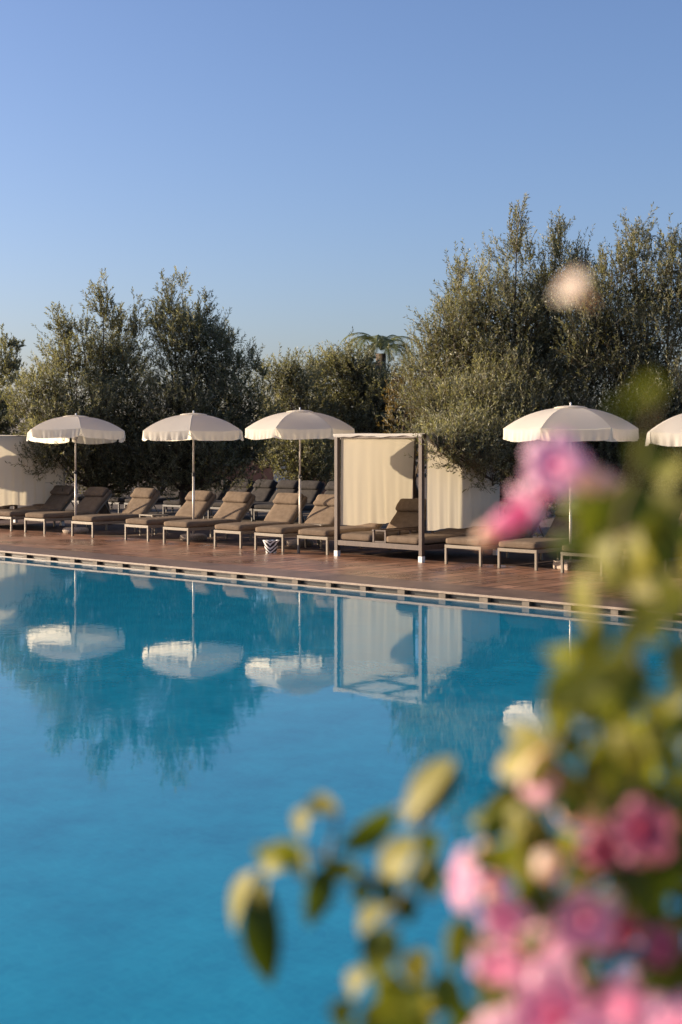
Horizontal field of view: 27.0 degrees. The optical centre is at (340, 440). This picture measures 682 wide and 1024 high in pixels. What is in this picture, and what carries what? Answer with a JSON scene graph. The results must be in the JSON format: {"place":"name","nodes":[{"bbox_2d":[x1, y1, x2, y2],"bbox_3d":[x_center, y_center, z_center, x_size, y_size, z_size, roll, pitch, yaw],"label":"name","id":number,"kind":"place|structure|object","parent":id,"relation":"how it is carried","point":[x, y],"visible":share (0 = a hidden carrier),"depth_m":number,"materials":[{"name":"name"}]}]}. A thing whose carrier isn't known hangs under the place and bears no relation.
{"place":"outdoors","nodes":[
{"label":"outdoors","id":0,"kind":"place"},
{"bbox_2d":[0,552,626,614],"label":"mosaic wall","id":1,"kind":"structure","parent":0,"point":[560,606],"depth_m":19.18,"materials":[{"name":"tile planks"}]},
{"bbox_2d":[0,555,627,616],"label":"waterline ledge","id":2,"kind":"object","parent":1,"relation":"attached to","point":[558,609],"visible":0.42,"depth_m":19.19,"materials":[{"name":"beige stone"}]},
{"bbox_2d":[2,552,620,614],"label":"overflow blocks","id":3,"kind":"structure","parent":2,"relation":"on","point":[524,603],"depth_m":19.27,"materials":[{"name":"white stone"}]},
{"bbox_2d":[0,557,681,1023],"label":"pool water","id":4,"kind":"structure","parent":0,"point":[174,749],"depth_m":8.85,"materials":[{"name":"blue liquid"}]},
{"bbox_2d":[0,528,681,601],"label":"pool deck","id":5,"kind":"structure","parent":0,"point":[516,577],"depth_m":22.12,"materials":[{"name":"brown wood"}]},
{"bbox_2d":[263,540,279,552],"bbox_3d":[-1.179,1.791,23.990,0.284,0.218,0.284,0,0,6],"label":"planter pot","id":6,"kind":"object","parent":5,"relation":"on","point":[270,546],"visible":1,"depth_m":23.90,"materials":[{"name":"ceramic"}]},
{"bbox_2d":[0,545,655,607],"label":"pool coping","id":7,"kind":"object","parent":5,"relation":"attached to","point":[548,596],"visible":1,"depth_m":19.82,"materials":[{"name":"beige stone"}]},
{"bbox_2d":[0,550,625,610],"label":"coping nosing","id":8,"kind":"object","parent":7,"relation":"attached to","point":[457,593],"visible":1,"depth_m":19.18,"materials":[{"name":"beige stone"}]},
{"bbox_2d":[0,519,681,577],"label":"lounger terrace","id":9,"kind":"structure","parent":0,"point":[462,555],"depth_m":24.99,"materials":[{"name":"brown wood"}]},
{"bbox_2d":[0,435,64,525],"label":"pool cabana","id":10,"kind":"object","parent":9,"relation":"on","point":[18,486],"visible":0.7,"depth_m":30.84,"materials":[{"name":"beige fabric"}]},
{"bbox_2d":[0,485,77,530],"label":"sun lounger","id":11,"kind":"object","parent":9,"relation":"on","point":[59,499],"visible":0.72,"depth_m":30.74,"materials":[{"name":"brown fabric"}]},
{"bbox_2d":[24,487,111,533],"bbox_3d":[-5.652,1.445,29.802,0.700,0.911,1.860,0,0,42],"label":"sun lounger","id":12,"kind":"object","parent":9,"relation":"on","point":[94,500],"visible":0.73,"depth_m":29.90,"materials":[{"name":"brown fabric"}]},
{"bbox_2d":[26,413,124,533],"bbox_3d":[-5.439,0.670,29.172,1.965,2.459,2.164,0,0,44],"label":"parasol","id":13,"kind":"object","parent":9,"relation":"on","point":[80,429],"visible":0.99,"depth_m":28.66,"materials":[{"name":"beige fabric"}]},
{"bbox_2d":[71,488,160,537],"bbox_3d":[-4.460,1.437,28.655,0.700,0.927,1.860,0,0,43],"label":"sun lounger","id":14,"kind":"object","parent":9,"relation":"on","point":[143,500],"visible":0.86,"depth_m":28.75,"materials":[{"name":"beige fabric"}]},
{"bbox_2d":[139,514,168,535],"bbox_3d":[-3.745,1.690,28.441,0.420,0.420,0.420,0,0,43],"label":"side table","id":15,"kind":"object","parent":9,"relation":"on","point":[153,531],"visible":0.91,"depth_m":28.38,"materials":[{"name":"beige metal"}]},
{"bbox_2d":[125,490,216,541],"bbox_3d":[-3.242,1.445,27.583,0.700,0.911,1.860,0,0,43],"label":"sun lounger","id":16,"kind":"object","parent":9,"relation":"on","point":[205,501],"visible":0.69,"depth_m":27.72,"materials":[{"name":"beige fabric"}]},
{"bbox_2d":[142,410,243,540],"bbox_3d":[-2.817,0.665,27.167,1.913,2.470,2.106,0,0,-2],"label":"parasol","id":17,"kind":"object","parent":9,"relation":"on","point":[195,426],"visible":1,"depth_m":26.53,"materials":[{"name":"fabric"}]},
{"bbox_2d":[163,491,255,544],"bbox_3d":[-2.413,1.442,26.773,0.700,0.916,1.860,0,0,42],"label":"sun lounger","id":18,"kind":"object","parent":9,"relation":"on","point":[235,507],"visible":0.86,"depth_m":26.90,"materials":[{"name":"beige fabric"}]},
{"bbox_2d":[214,493,307,548],"bbox_3d":[-1.390,1.437,25.872,0.700,0.927,1.860,0,0,42],"label":"sun lounger","id":19,"kind":"object","parent":9,"relation":"on","point":[284,509],"visible":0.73,"depth_m":26.02,"materials":[{"name":"beige fabric"}]},
{"bbox_2d":[245,407,354,546],"bbox_3d":[-0.742,0.652,25.627,1.805,2.495,1.987,0,0,-36],"label":"parasol","id":20,"kind":"object","parent":9,"relation":"on","point":[299,424],"visible":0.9,"depth_m":25.06,"materials":[{"name":"fabric"}]},
{"bbox_2d":[254,494,346,551],"bbox_3d":[-0.620,1.437,25.116,0.700,0.927,1.860,0,0,42],"label":"sun lounger","id":21,"kind":"object","parent":9,"relation":"on","point":[322,512],"visible":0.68,"depth_m":25.16,"materials":[{"name":"beige fabric"}]},
{"bbox_2d":[304,523,331,548],"bbox_3d":[-0.359,1.690,25.222,0.420,0.420,0.420,0,0,43],"label":"side table","id":22,"kind":"object","parent":9,"relation":"on","point":[305,543],"visible":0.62,"depth_m":25.11,"materials":[{"name":"beige metal"}]},
{"bbox_2d":[297,523,390,554],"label":"sun lounger","id":23,"kind":"object","parent":9,"relation":"on","point":[323,533],"visible":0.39,"depth_m":23.89,"materials":[{"name":"beige fabric"}]},
{"bbox_2d":[333,433,499,562],"bbox_3d":[1.266,0.891,23.431,1.933,2.018,2.032,0,0,43],"label":"pool cabana","id":24,"kind":"object","parent":9,"relation":"on","point":[378,478],"visible":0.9,"depth_m":23.33,"materials":[{"name":"white fabric"}]},
{"bbox_2d":[445,502,545,566],"bbox_3d":[2.479,1.442,22.278,0.700,0.916,1.860,0,0,43],"label":"sun lounger","id":25,"kind":"object","parent":9,"relation":"on","point":[525,529],"visible":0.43,"depth_m":21.83,"materials":[{"name":"beige fabric"}]},
{"bbox_2d":[498,503,578,570],"bbox_3d":[3.211,1.442,21.616,0.700,0.916,1.860,0,0,42],"label":"sun lounger","id":26,"kind":"object","parent":9,"relation":"on","point":[558,527],"visible":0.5,"depth_m":21.15,"materials":[{"name":"beige fabric"}]},
{"bbox_2d":[503,402,638,570],"bbox_3d":[3.379,0.670,20.948,1.805,2.460,1.987,0,0,-26],"label":"parasol","id":27,"kind":"object","parent":9,"relation":"on","point":[580,423],"visible":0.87,"depth_m":20.41,"materials":[{"name":"beige fabric"}]},
{"bbox_2d":[561,527,636,572],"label":"sun lounger","id":28,"kind":"object","parent":9,"relation":"on","point":[629,533],"visible":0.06,"depth_m":20.78,"materials":[{"name":"beige fabric"}]},
{"bbox_2d":[648,414,681,446],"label":"parasol","id":29,"kind":"object","parent":9,"relation":"on","point":[667,432],"visible":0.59,"depth_m":19.02,"materials":[{"name":"fabric"}]},
{"bbox_2d":[678,517,681,569],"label":"sun lounger","id":30,"kind":"object","parent":9,"relation":"on","point":[680,559],"visible":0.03,"depth_m":20.85,"materials":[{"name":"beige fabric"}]},
{"bbox_2d":[0,0,681,433],"label":"sky","id":31,"kind":"structure","parent":0,"point":[313,166],"materials":[{"name":"blue"}]},
{"bbox_2d":[10,450,674,552],"bbox_3d":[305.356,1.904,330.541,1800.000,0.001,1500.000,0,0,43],"label":"ground","id":32,"kind":"structure","parent":0,"point":[263,515],"depth_m":37.52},
{"bbox_2d":[0,323,31,434],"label":"olive tree","id":33,"kind":"object","parent":32,"relation":"on","point":[10,364],"visible":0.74,"depth_m":48.00,"materials":[{"name":"green plant"}]},
{"bbox_2d":[0,268,188,524],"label":"olive tree","id":34,"kind":"object","parent":32,"relation":"on","point":[102,465],"visible":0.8,"depth_m":31.68,"materials":[{"name":"green plant"}]},
{"bbox_2d":[64,483,129,510],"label":"sun lounger","id":35,"kind":"object","parent":32,"relation":"on","point":[80,498],"visible":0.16,"depth_m":38.12,"materials":[{"name":"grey fabric"}]},
{"bbox_2d":[108,477,167,512],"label":"sun lounger","id":36,"kind":"object","parent":32,"relation":"on","point":[121,500],"visible":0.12,"depth_m":36.73,"materials":[{"name":"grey fabric"}]},
{"bbox_2d":[124,482,179,511],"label":"sun lounger","id":37,"kind":"object","parent":32,"relation":"on","point":[160,500],"visible":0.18,"depth_m":36.72,"materials":[{"name":"grey fabric"}]},
{"bbox_2d":[163,480,231,516],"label":"sun lounger","id":38,"kind":"object","parent":32,"relation":"on","point":[173,503],"visible":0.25,"depth_m":35.87,"materials":[{"name":"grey fabric"}]},
{"bbox_2d":[118,265,288,508],"bbox_3d":[-3.027,-0.979,31.889,4.072,5.956,3.213,0,0,0],"label":"olive tree","id":39,"kind":"object","parent":32,"relation":"on","point":[217,380],"visible":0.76,"depth_m":31.62,"materials":[{"name":"green plant"}]},
{"bbox_2d":[203,479,253,518],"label":"sun lounger","id":40,"kind":"object","parent":32,"relation":"on","point":[245,488],"visible":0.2,"depth_m":35.48,"materials":[{"name":"grey fabric"}]},
{"bbox_2d":[208,479,277,518],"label":"sun lounger","id":41,"kind":"object","parent":32,"relation":"on","point":[265,490],"visible":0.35,"depth_m":34.90,"materials":[{"name":"grey fabric"}]},
{"bbox_2d":[205,458,340,498],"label":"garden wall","id":42,"kind":"structure","parent":32,"relation":"on","point":[268,475],"depth_m":46.09,"materials":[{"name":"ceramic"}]},
{"bbox_2d":[249,480,298,521],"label":"sun lounger","id":43,"kind":"object","parent":32,"relation":"on","point":[286,486],"visible":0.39,"depth_m":34.50,"materials":[{"name":"grey fabric"}]},
{"bbox_2d":[272,454,287,495],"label":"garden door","id":44,"kind":"structure","parent":32,"relation":"on","point":[277,475],"depth_m":45.40,"materials":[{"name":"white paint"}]},
{"bbox_2d":[274,454,287,489],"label":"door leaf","id":45,"kind":"structure","parent":44,"relation":"in","point":[280,454],"depth_m":45.41,"materials":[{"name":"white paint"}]},
{"bbox_2d":[253,480,324,521],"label":"sun lounger","id":46,"kind":"object","parent":32,"relation":"on","point":[311,490],"visible":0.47,"depth_m":33.81,"materials":[{"name":"grey fabric"}]},
{"bbox_2d":[250,343,355,492],"bbox_3d":[-1.078,-0.303,37.904,3.005,4.605,3.290,0,0,-44],"label":"olive tree","id":47,"kind":"object","parent":32,"relation":"on","point":[311,464],"visible":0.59,"depth_m":37.59,"materials":[{"name":"green plant"}]},
{"bbox_2d":[301,481,340,523],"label":"sun lounger","id":48,"kind":"object","parent":32,"relation":"on","point":[308,508],"visible":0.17,"depth_m":33.44,"materials":[{"name":"grey fabric"}]},
{"bbox_2d":[3,410,668,475],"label":"treeline","id":49,"kind":"object","parent":32,"relation":"on","point":[416,463],"visible":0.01,"depth_m":76.83,"materials":[{"name":"green plant"}]},
{"bbox_2d":[294,326,420,480],"bbox_3d":[0.625,-0.577,39.540,4.109,5.151,3.904,0,0,0],"label":"olive tree","id":50,"kind":"object","parent":32,"relation":"on","point":[358,394],"visible":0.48,"depth_m":38.90,"materials":[{"name":"green plant"}]},
{"bbox_2d":[339,332,416,420],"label":"palm tree","id":51,"kind":"object","parent":32,"relation":"on","point":[381,344],"visible":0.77,"depth_m":41.06,"materials":[{"name":"green plant"}]},
{"bbox_2d":[374,363,441,532],"bbox_3d":[1.518,0.237,27.529,1.767,3.524,1.586,0,0,0],"label":"olive tree","id":52,"kind":"object","parent":32,"relation":"on","point":[390,407],"visible":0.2,"depth_m":27.55,"materials":[{"name":"green plant"}]},
{"bbox_2d":[229,268,681,1023],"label":"flowering shrub","id":53,"kind":"object","parent":32,"relation":"on","point":[537,948],"visible":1,"depth_m":0.95,"materials":[{"name":"green plant"}]},
{"bbox_2d":[372,193,623,537],"bbox_3d":[2.942,-1.272,24.657,4.826,6.541,6.152,0,0,0],"label":"olive tree","id":54,"kind":"object","parent":32,"relation":"on","point":[491,394],"visible":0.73,"depth_m":24.99,"materials":[{"name":"green plant"}]},
{"bbox_2d":[530,201,681,516],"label":"olive tree","id":55,"kind":"object","parent":32,"relation":"on","point":[626,353],"visible":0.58,"depth_m":24.26,"materials":[{"name":"green plant"}]}
]}

